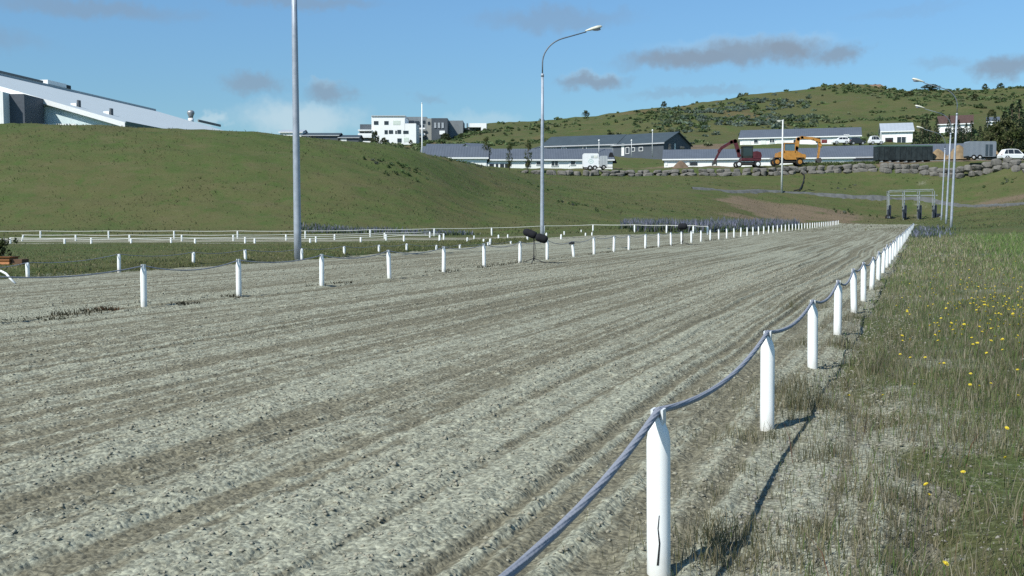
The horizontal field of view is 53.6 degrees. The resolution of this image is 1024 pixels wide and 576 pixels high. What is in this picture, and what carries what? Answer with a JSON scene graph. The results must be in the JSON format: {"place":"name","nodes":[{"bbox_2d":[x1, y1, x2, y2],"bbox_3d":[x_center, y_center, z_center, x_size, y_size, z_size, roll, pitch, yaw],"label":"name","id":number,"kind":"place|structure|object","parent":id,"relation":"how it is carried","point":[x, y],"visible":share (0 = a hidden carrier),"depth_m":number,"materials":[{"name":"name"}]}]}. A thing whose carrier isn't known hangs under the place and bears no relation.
{"place":"outdoors","nodes":[
{"label":"outdoors","id":0,"kind":"place"},
{"bbox_2d":[0,223,961,575],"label":"track","id":1,"kind":"structure","parent":0,"point":[568,485],"depth_m":6.37,"materials":[{"name":"grey gravel"}]},
{"bbox_2d":[25,263,29,276],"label":"fence post","id":2,"kind":"object","parent":1,"relation":"on","point":[27,268],"visible":0.86,"depth_m":21.72,"materials":[{"name":"plastic"}]},
{"bbox_2d":[117,254,120,272],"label":"fence post","id":3,"kind":"object","parent":1,"relation":"on","point":[118,261],"visible":0.83,"depth_m":24.20,"materials":[{"name":"plastic"}]},
{"bbox_2d":[0,241,509,267],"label":"rope","id":4,"kind":"object","parent":3,"relation":"attached to","point":[207,253],"visible":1,"depth_m":27.96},
{"bbox_2d":[1,293,240,321],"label":"weeds","id":5,"kind":"object","parent":1,"relation":"on","point":[116,309],"visible":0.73,"depth_m":13.63,"materials":[{"name":"green plant"}]},
{"bbox_2d":[51,237,736,316],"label":"weeds","id":6,"kind":"object","parent":1,"relation":"on","point":[78,312],"visible":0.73,"depth_m":13.79,"materials":[{"name":"green plant"}]},
{"bbox_2d":[0,258,935,575],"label":"clods","id":7,"kind":"object","parent":1,"relation":"on","point":[222,532],"visible":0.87,"depth_m":6.93,"materials":[{"name":"grey soil"}]},
{"bbox_2d":[523,228,566,263],"bbox_3d":[0.873,-1.126,27.203,1.236,0.941,0.511,0,4,0],"label":"microphone stand","id":8,"kind":"object","parent":1,"relation":"on","point":[538,237],"visible":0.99,"depth_m":27.20,"materials":[{"name":"black metal"}]},
{"bbox_2d":[677,223,701,244],"bbox_3d":[7.778,-2.363,44.436,1.236,0.948,0.463,0,4,0],"label":"microphone stand","id":9,"kind":"object","parent":1,"relation":"on","point":[682,226],"visible":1,"depth_m":44.44,"materials":[{"name":"black metal"}]},
{"bbox_2d":[908,225,962,238],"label":"lupins","id":10,"kind":"object","parent":1,"relation":"on","point":[921,230],"visible":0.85,"depth_m":65.52,"materials":[{"name":"green plant"}]},
{"bbox_2d":[0,123,1023,236],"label":"grass bank","id":11,"kind":"structure","parent":0,"point":[36,206],"depth_m":95.78,"materials":[{"name":"green plant"}]},
{"bbox_2d":[0,71,223,130],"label":"riding hall","id":12,"kind":"structure","parent":11,"relation":"on","point":[23,99],"depth_m":134.67,"materials":[{"name":"white paint"}]},
{"bbox_2d":[9,94,43,123],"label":"annexe door","id":13,"kind":"structure","parent":12,"relation":"in","point":[24,108],"depth_m":119.63,"materials":[{"name":"grey metal"}]},
{"bbox_2d":[301,222,480,235],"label":"lupins","id":14,"kind":"object","parent":11,"relation":"on","point":[329,229],"visible":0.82,"depth_m":78.83,"materials":[{"name":"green plant"}]},
{"bbox_2d":[421,103,422,152],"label":"flagpole","id":15,"kind":"object","parent":11,"relation":"on","point":[421,131],"visible":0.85,"depth_m":112.07,"materials":[{"name":"white metal"}]},
{"bbox_2d":[426,144,462,145],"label":"house","id":16,"kind":"structure","parent":11,"relation":"on","point":[444,144],"depth_m":217.26,"materials":[{"name":"grey metal"}]},
{"bbox_2d":[420,146,489,165],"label":"stable","id":17,"kind":"structure","parent":11,"relation":"on","point":[479,155],"depth_m":165.52,"materials":[{"name":"grey metal"}]},
{"bbox_2d":[462,143,492,148],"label":"house","id":18,"kind":"structure","parent":11,"relation":"on","point":[471,144],"depth_m":191.65,"materials":[{"name":"grey metal"}]},
{"bbox_2d":[482,137,491,163],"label":"poplar tree","id":19,"kind":"object","parent":11,"relation":"on","point":[486,139],"visible":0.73,"depth_m":166.72,"materials":[{"name":"green plant"}]},
{"bbox_2d":[505,142,512,169],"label":"poplar tree","id":20,"kind":"object","parent":11,"relation":"on","point":[509,163],"visible":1,"depth_m":170.79,"materials":[{"name":"green plant"}]},
{"bbox_2d":[524,139,531,172],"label":"poplar tree","id":21,"kind":"object","parent":11,"relation":"on","point":[527,165],"visible":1,"depth_m":170.78,"materials":[{"name":"green plant"}]},
{"bbox_2d":[488,149,614,169],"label":"stable","id":22,"kind":"structure","parent":11,"relation":"on","point":[564,158],"depth_m":182.15,"materials":[{"name":"grey metal"}]},
{"bbox_2d":[540,134,626,149],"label":"house","id":23,"kind":"structure","parent":11,"relation":"on","point":[578,142],"depth_m":222.54,"materials":[{"name":"metal"}]},
{"bbox_2d":[582,153,604,169],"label":"horse trailer","id":24,"kind":"object","parent":11,"relation":"on","point":[590,161],"visible":0.98,"depth_m":173.95,"materials":[{"name":"white metal"}]},
{"bbox_2d":[599,156,607,168],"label":"horse trailer","id":25,"kind":"object","parent":11,"relation":"on","point":[603,161],"visible":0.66,"depth_m":177.93,"materials":[{"name":"silver metal"}]},
{"bbox_2d":[605,132,692,158],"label":"house","id":26,"kind":"structure","parent":11,"relation":"on","point":[641,145],"depth_m":215.28,"materials":[{"name":"metal"}]},
{"bbox_2d":[672,161,688,168],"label":"sand heap","id":27,"kind":"object","parent":11,"relation":"on","point":[680,164],"visible":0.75,"depth_m":176.47,"materials":[{"name":"beige sand"}]},
{"bbox_2d":[362,154,1015,217],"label":"weeds","id":28,"kind":"object","parent":11,"relation":"on","point":[529,183],"visible":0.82,"depth_m":116.12,"materials":[{"name":"green plant"}]},
{"bbox_2d":[618,216,800,231],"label":"lupins","id":29,"kind":"object","parent":11,"relation":"on","point":[719,224],"visible":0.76,"depth_m":79.90,"materials":[{"name":"plant"}]},
{"bbox_2d":[712,139,761,167],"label":"excavator","id":30,"kind":"object","parent":11,"relation":"on","point":[747,153],"visible":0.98,"depth_m":174.79,"materials":[{"name":"metal"}]},
{"bbox_2d":[662,147,855,166],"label":"stable","id":31,"kind":"structure","parent":11,"relation":"on","point":[699,157],"depth_m":190.47,"materials":[{"name":"grey metal"}]},
{"bbox_2d":[522,157,1023,178],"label":"boulder wall","id":32,"kind":"structure","parent":11,"relation":"on","point":[1014,165],"depth_m":171.53,"materials":[{"name":"stone"}]},
{"bbox_2d":[777,119,783,192],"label":"lamp post","id":33,"kind":"object","parent":11,"relation":"on","point":[781,158],"visible":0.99,"depth_m":155.97,"materials":[{"name":"white metal"}]},
{"bbox_2d":[770,136,821,165],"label":"excavator","id":34,"kind":"object","parent":11,"relation":"on","point":[793,155],"visible":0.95,"depth_m":174.76,"materials":[{"name":"metal"}]},
{"bbox_2d":[831,137,849,144],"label":"parked car","id":35,"kind":"object","parent":11,"relation":"on","point":[844,140],"visible":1,"depth_m":220.52,"materials":[{"name":"white metal"}]},
{"bbox_2d":[848,137,865,144],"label":"parked car","id":36,"kind":"object","parent":11,"relation":"on","point":[855,140],"visible":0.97,"depth_m":219.56,"materials":[{"name":"grey metal"}]},
{"bbox_2d":[868,136,883,144],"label":"parked car","id":37,"kind":"object","parent":11,"relation":"on","point":[872,140],"visible":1,"depth_m":219.56,"materials":[{"name":"white metal"}]},
{"bbox_2d":[878,123,914,142],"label":"house","id":38,"kind":"structure","parent":11,"relation":"on","point":[896,132],"depth_m":226.90,"materials":[{"name":"paint"}]},
{"bbox_2d":[873,145,932,161],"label":"skip container","id":39,"kind":"object","parent":11,"relation":"on","point":[903,153],"visible":0.99,"depth_m":175.60,"materials":[{"name":"green metal"}]},
{"bbox_2d":[822,143,987,161],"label":"stable","id":40,"kind":"structure","parent":11,"relation":"on","point":[863,152],"depth_m":196.57,"materials":[{"name":"grey metal"}]},
{"bbox_2d":[885,189,942,219],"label":"starting gate","id":41,"kind":"structure","parent":11,"relation":"on","point":[919,212],"depth_m":146.03,"materials":[{"name":"metal"}]},
{"bbox_2d":[917,121,927,143],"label":"spruce tree","id":42,"kind":"object","parent":11,"relation":"on","point":[921,141],"visible":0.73,"depth_m":213.07,"materials":[{"name":"green plant"}]},
{"bbox_2d":[924,126,934,143],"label":"spruce tree","id":43,"kind":"object","parent":11,"relation":"on","point":[930,136],"visible":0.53,"depth_m":207.30,"materials":[{"name":"green plant"}]},
{"bbox_2d":[916,126,945,219],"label":"street lamp","id":44,"kind":"object","parent":11,"relation":"on","point":[919,127],"visible":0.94,"depth_m":130.28,"materials":[{"name":"metal"}]},
{"bbox_2d":[915,105,950,223],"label":"street lamp","id":45,"kind":"object","parent":11,"relation":"on","point":[947,195],"visible":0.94,"depth_m":104.36,"materials":[{"name":"metal"}]},
{"bbox_2d":[912,78,957,227],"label":"street lamp","id":46,"kind":"object","parent":11,"relation":"on","point":[953,175],"visible":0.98,"depth_m":82.94,"materials":[{"name":"metal"}]},
{"bbox_2d":[930,118,942,143],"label":"spruce tree","id":47,"kind":"object","parent":11,"relation":"on","point":[937,128],"visible":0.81,"depth_m":216.05,"materials":[{"name":"green plant"}]},
{"bbox_2d":[933,149,946,159],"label":"sand heap","id":48,"kind":"object","parent":11,"relation":"on","point":[938,154],"visible":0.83,"depth_m":177.05,"materials":[{"name":"beige sand"}]},
{"bbox_2d":[947,124,959,143],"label":"spruce tree","id":49,"kind":"object","parent":11,"relation":"on","point":[953,135],"visible":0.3,"depth_m":204.29,"materials":[{"name":"green plant"}]},
{"bbox_2d":[945,145,972,159],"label":"sand heap","id":50,"kind":"object","parent":11,"relation":"on","point":[959,152],"visible":0.73,"depth_m":175.13,"materials":[{"name":"beige sand"}]},
{"bbox_2d":[959,128,967,142],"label":"spruce tree","id":51,"kind":"object","parent":11,"relation":"on","point":[962,135],"visible":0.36,"depth_m":204.24,"materials":[{"name":"green plant"}]},
{"bbox_2d":[966,121,975,141],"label":"spruce tree","id":52,"kind":"object","parent":11,"relation":"on","point":[971,135],"visible":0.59,"depth_m":210.19,"materials":[{"name":"green plant"}]},
{"bbox_2d":[963,141,996,159],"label":"horse trailer","id":53,"kind":"object","parent":11,"relation":"on","point":[974,150],"visible":0.99,"depth_m":166.87,"materials":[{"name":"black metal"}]},
{"bbox_2d":[977,130,999,158],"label":"leafy bush","id":54,"kind":"object","parent":11,"relation":"on","point":[988,135],"visible":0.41,"depth_m":185.85,"materials":[{"name":"green plant"}]},
{"bbox_2d":[979,122,1013,152],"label":"leafy bush","id":55,"kind":"object","parent":11,"relation":"on","point":[995,128],"visible":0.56,"depth_m":187.91,"materials":[{"name":"green plant"}]},
{"bbox_2d":[992,115,1023,149],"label":"leafy bush","id":56,"kind":"object","parent":11,"relation":"on","point":[1015,133],"visible":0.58,"depth_m":189.80,"materials":[{"name":"green plant"}]},
{"bbox_2d":[997,149,1023,160],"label":"parked car","id":57,"kind":"object","parent":11,"relation":"on","point":[1012,153],"visible":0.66,"depth_m":164.16,"materials":[{"name":"white metal"}]},
{"bbox_2d":[1001,103,1023,151],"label":"spruce tree","id":58,"kind":"object","parent":11,"relation":"on","point":[1011,106],"visible":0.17,"depth_m":199.10,"materials":[{"name":"green plant"}]},
{"bbox_2d":[1007,99,1023,152],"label":"spruce tree","id":59,"kind":"object","parent":11,"relation":"on","point":[1020,106],"visible":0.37,"depth_m":196.07,"materials":[{"name":"green plant"}]},
{"bbox_2d":[1014,114,1023,153],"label":"spruce tree","id":60,"kind":"object","parent":11,"relation":"on","point":[1021,146],"visible":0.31,"depth_m":194.38,"materials":[{"name":"green plant"}]},
{"bbox_2d":[0,226,1023,575],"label":"ground","id":61,"kind":"structure","parent":0,"point":[134,246],"depth_m":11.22,"materials":[{"name":"green plant"}]},
{"bbox_2d":[0,237,28,264],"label":"flower planter","id":62,"kind":"object","parent":61,"relation":"on","point":[9,260],"visible":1,"depth_m":27.89,"materials":[{"name":"brown wood"}]},
{"bbox_2d":[140,264,146,306],"bbox_3d":[-5.191,0.027,14.282,0.086,0.721,0.085,2,4,22],"label":"fence post","id":63,"kind":"object","parent":61,"relation":"on","point":[143,281],"visible":0.84,"depth_m":14.25,"materials":[{"name":"plastic"}]},
{"bbox_2d":[236,259,241,295],"bbox_3d":[-4.386,-0.106,16.265,0.086,0.721,0.085,2,5,22],"label":"fence post","id":64,"kind":"object","parent":61,"relation":"on","point":[238,280],"visible":0.87,"depth_m":16.23,"materials":[{"name":"plastic"}]},
{"bbox_2d":[0,237,535,278],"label":"grass","id":65,"kind":"structure","parent":61,"relation":"on","point":[174,260],"depth_m":36.50,"materials":[{"name":"green plant"}]},
{"bbox_2d":[291,0,300,259],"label":"street lamp","id":66,"kind":"object","parent":61,"relation":"on","point":[296,170],"visible":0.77,"depth_m":31.28,"materials":[{"name":"metal"}]},
{"bbox_2d":[319,254,323,285],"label":"fence post","id":67,"kind":"object","parent":61,"relation":"on","point":[321,271],"visible":0.86,"depth_m":18.48,"materials":[{"name":"plastic"}]},
{"bbox_2d":[386,250,390,277],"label":"fence post","id":68,"kind":"object","parent":61,"relation":"on","point":[388,255],"visible":0.89,"depth_m":20.82,"materials":[{"name":"plastic"}]},
{"bbox_2d":[442,246,445,271],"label":"fence post","id":69,"kind":"object","parent":61,"relation":"on","point":[443,260],"visible":0.86,"depth_m":23.18,"materials":[{"name":"plastic"}]},
{"bbox_2d":[482,244,485,266],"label":"fence post","id":70,"kind":"object","parent":61,"relation":"on","point":[483,255],"visible":0.86,"depth_m":25.33,"materials":[{"name":"plastic"}]},
{"bbox_2d":[518,241,521,262],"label":"fence post","id":71,"kind":"object","parent":61,"relation":"on","point":[520,252],"visible":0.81,"depth_m":27.58,"materials":[{"name":"plastic"}]},
{"bbox_2d":[540,25,601,234],"bbox_3d":[3.423,-8.859,58.747,3.595,12.646,0.345,0,4,-7],"label":"street lamp","id":72,"kind":"object","parent":61,"relation":"on","point":[596,28],"visible":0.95,"depth_m":58.49,"materials":[{"name":"metal"}]},
{"bbox_2d":[646,407,670,575],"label":"fence post","id":73,"kind":"object","parent":61,"relation":"on","point":[658,505],"visible":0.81,"depth_m":3.38,"materials":[{"name":"plastic"}]},
{"bbox_2d":[760,331,774,430],"bbox_3d":[1.462,0.589,5.802,0.080,0.687,0.079,1,4,22],"label":"fence post","id":74,"kind":"object","parent":61,"relation":"on","point":[767,368],"visible":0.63,"depth_m":5.77,"materials":[{"name":"plastic"}]},
{"bbox_2d":[807,300,817,368],"bbox_3d":[2.429,0.440,8.188,0.080,0.687,0.079,1,4,22],"label":"fence post","id":75,"kind":"object","parent":61,"relation":"on","point":[812,349],"visible":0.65,"depth_m":8.15,"materials":[{"name":"plastic"}]},
{"bbox_2d":[833,280,841,334],"bbox_3d":[3.398,0.263,10.570,0.080,0.687,0.079,2,4,22],"label":"fence post","id":76,"kind":"object","parent":61,"relation":"on","point":[837,327],"visible":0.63,"depth_m":10.54,"materials":[{"name":"plastic"}]},
{"bbox_2d":[850,269,856,313],"bbox_3d":[4.423,0.092,13.118,0.080,0.687,0.079,-1,4,22],"label":"fence post","id":77,"kind":"object","parent":61,"relation":"on","point":[853,288],"visible":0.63,"depth_m":13.09,"materials":[{"name":"plastic"}]},
{"bbox_2d":[498,224,912,575],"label":"rope","id":78,"kind":"object","parent":77,"relation":"attached to","point":[524,560],"visible":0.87,"depth_m":2.98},
{"bbox_2d":[697,295,1023,575],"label":"pebbles","id":79,"kind":"object","parent":61,"relation":"on","point":[833,504],"visible":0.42,"depth_m":4.57,"materials":[{"name":"stone"}]},
{"bbox_2d":[860,262,866,301],"bbox_3d":[5.262,-0.043,15.171,0.080,0.687,0.079,1,4,22],"label":"fence post","id":80,"kind":"object","parent":61,"relation":"on","point":[863,283],"visible":0.72,"depth_m":15.14,"materials":[{"name":"plastic"}]},
{"bbox_2d":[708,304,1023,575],"bbox_3d":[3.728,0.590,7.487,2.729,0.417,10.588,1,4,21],"label":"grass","id":81,"kind":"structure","parent":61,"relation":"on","point":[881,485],"depth_m":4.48,"materials":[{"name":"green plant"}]},
{"bbox_2d":[869,257,875,289],"bbox_3d":[6.270,-0.197,17.632,0.080,0.687,0.079,3,5,22],"label":"fence post","id":82,"kind":"object","parent":61,"relation":"on","point":[872,273],"visible":0.68,"depth_m":17.60,"materials":[{"name":"plastic"}]},
{"bbox_2d":[876,253,880,279],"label":"fence post","id":83,"kind":"object","parent":61,"relation":"on","point":[878,268],"visible":0.72,"depth_m":20.20,"materials":[{"name":"plastic"}]},
{"bbox_2d":[881,249,885,272],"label":"fence post","id":84,"kind":"object","parent":61,"relation":"on","point":[883,262],"visible":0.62,"depth_m":22.52,"materials":[{"name":"plastic"}]},
{"bbox_2d":[885,244,888,267],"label":"fence post","id":85,"kind":"object","parent":61,"relation":"on","point":[887,259],"visible":0.67,"depth_m":25.02,"materials":[{"name":"plastic"}]},
{"bbox_2d":[0,0,1023,134],"label":"sky","id":86,"kind":"structure","parent":0,"point":[227,62],"materials":[{"name":"blue"}]},
{"bbox_2d":[158,84,1023,236],"bbox_3d":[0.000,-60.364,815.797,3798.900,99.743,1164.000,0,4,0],"label":"hillside","id":87,"kind":"structure","parent":0,"point":[858,105],"depth_m":329.98,"materials":[{"name":"green plant"}]},
{"bbox_2d":[278,130,307,136],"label":"house","id":88,"kind":"structure","parent":87,"relation":"on","point":[287,132],"depth_m":297.66,"materials":[{"name":"metal"}]},
{"bbox_2d":[300,133,342,140],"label":"house","id":89,"kind":"structure","parent":87,"relation":"on","point":[332,136],"depth_m":297.76,"materials":[{"name":"metal"}]},
{"bbox_2d":[338,135,363,141],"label":"house","id":90,"kind":"structure","parent":87,"relation":"on","point":[356,138],"depth_m":297.81,"materials":[{"name":"metal"}]},
{"bbox_2d":[370,130,379,142],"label":"hill bush","id":91,"kind":"object","parent":87,"relation":"on","point":[376,138],"visible":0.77,"depth_m":317.16,"materials":[{"name":"green plant"}]},
{"bbox_2d":[358,116,418,144],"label":"apartment building","id":92,"kind":"structure","parent":87,"relation":"on","point":[398,129],"depth_m":327.35,"materials":[{"name":"white paint"}]},
{"bbox_2d":[407,117,463,142],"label":"apartment building","id":93,"kind":"structure","parent":87,"relation":"on","point":[435,128],"depth_m":341.45,"materials":[{"name":"concrete"}]},
{"bbox_2d":[464,123,486,130],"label":"apartment building","id":94,"kind":"structure","parent":87,"relation":"on","point":[475,126],"depth_m":349.10,"materials":[{"name":"white paint"}]},
{"bbox_2d":[372,82,1023,151],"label":"scrub","id":95,"kind":"object","parent":87,"relation":"on","point":[683,120],"visible":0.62,"depth_m":321.62,"materials":[{"name":"green plant"}]},
{"bbox_2d":[738,127,861,144],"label":"house","id":96,"kind":"structure","parent":87,"relation":"on","point":[774,136],"depth_m":232.06,"materials":[{"name":"grey metal"}]},
{"bbox_2d":[923,115,929,137],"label":"spruce tree","id":97,"kind":"object","parent":87,"relation":"on","point":[926,123],"visible":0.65,"depth_m":237.86,"materials":[{"name":"green plant"}]},
{"bbox_2d":[921,84,939,89],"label":"hill bush","id":98,"kind":"object","parent":87,"relation":"on","point":[929,87],"visible":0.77,"depth_m":419.21,"materials":[{"name":"green plant"}]},
{"bbox_2d":[945,114,953,135],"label":"spruce tree","id":99,"kind":"object","parent":87,"relation":"on","point":[947,130],"visible":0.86,"depth_m":237.90,"materials":[{"name":"green plant"}]},
{"bbox_2d":[937,115,973,138],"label":"house","id":100,"kind":"structure","parent":87,"relation":"on","point":[943,121],"depth_m":251.47,"materials":[{"name":"white paint"}]},
{"bbox_2d":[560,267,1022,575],"bbox_3d":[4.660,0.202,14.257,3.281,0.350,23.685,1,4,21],"label":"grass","id":101,"kind":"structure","parent":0,"point":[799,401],"depth_m":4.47,"materials":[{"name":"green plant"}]},
{"bbox_2d":[801,160,879,166],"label":"grass","id":102,"kind":"structure","parent":0,"point":[828,163],"depth_m":174.82,"materials":[{"name":"green plant"}]},
{"bbox_2d":[692,187,1023,206],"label":"path","id":103,"kind":"structure","parent":0,"point":[868,197],"depth_m":156.45,"materials":[{"name":"grey gravel"}]},
{"label":"fence post","id":104,"kind":"object","parent":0,"visible":0},
{"bbox_2d":[0,220,835,277],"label":"rope","id":105,"kind":"object","parent":104,"relation":"attached to","point":[308,258],"visible":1,"depth_m":16.92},
{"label":"fence post","id":106,"kind":"object","parent":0,"visible":0},
{"bbox_2d":[0,225,706,231],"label":"rope","id":107,"kind":"object","parent":106,"relation":"attached to","point":[357,230],"visible":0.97,"depth_m":73.99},
{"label":"fence post","id":108,"kind":"object","parent":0,"visible":0},
{"bbox_2d":[40,232,420,235],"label":"rope","id":109,"kind":"object","parent":108,"relation":"attached to","point":[219,235],"visible":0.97,"depth_m":67.90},
{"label":"fence post","id":110,"kind":"object","parent":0,"visible":0},
{"bbox_2d":[29,233,442,238],"bbox_3d":[-17.617,-3.288,64.109,26.802,0.279,1.187,-1,4,-10],"label":"rope","id":111,"kind":"object","parent":110,"relation":"attached to","point":[240,237],"visible":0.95,"depth_m":64.12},
{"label":"fence post","id":112,"kind":"object","parent":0,"visible":0},
{"bbox_2d":[11,235,433,239],"bbox_3d":[-17.478,-3.046,60.800,26.226,0.275,0.810,0,4,-5],"label":"rope","id":113,"kind":"object","parent":112,"relation":"attached to","point":[240,238],"visible":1,"depth_m":60.85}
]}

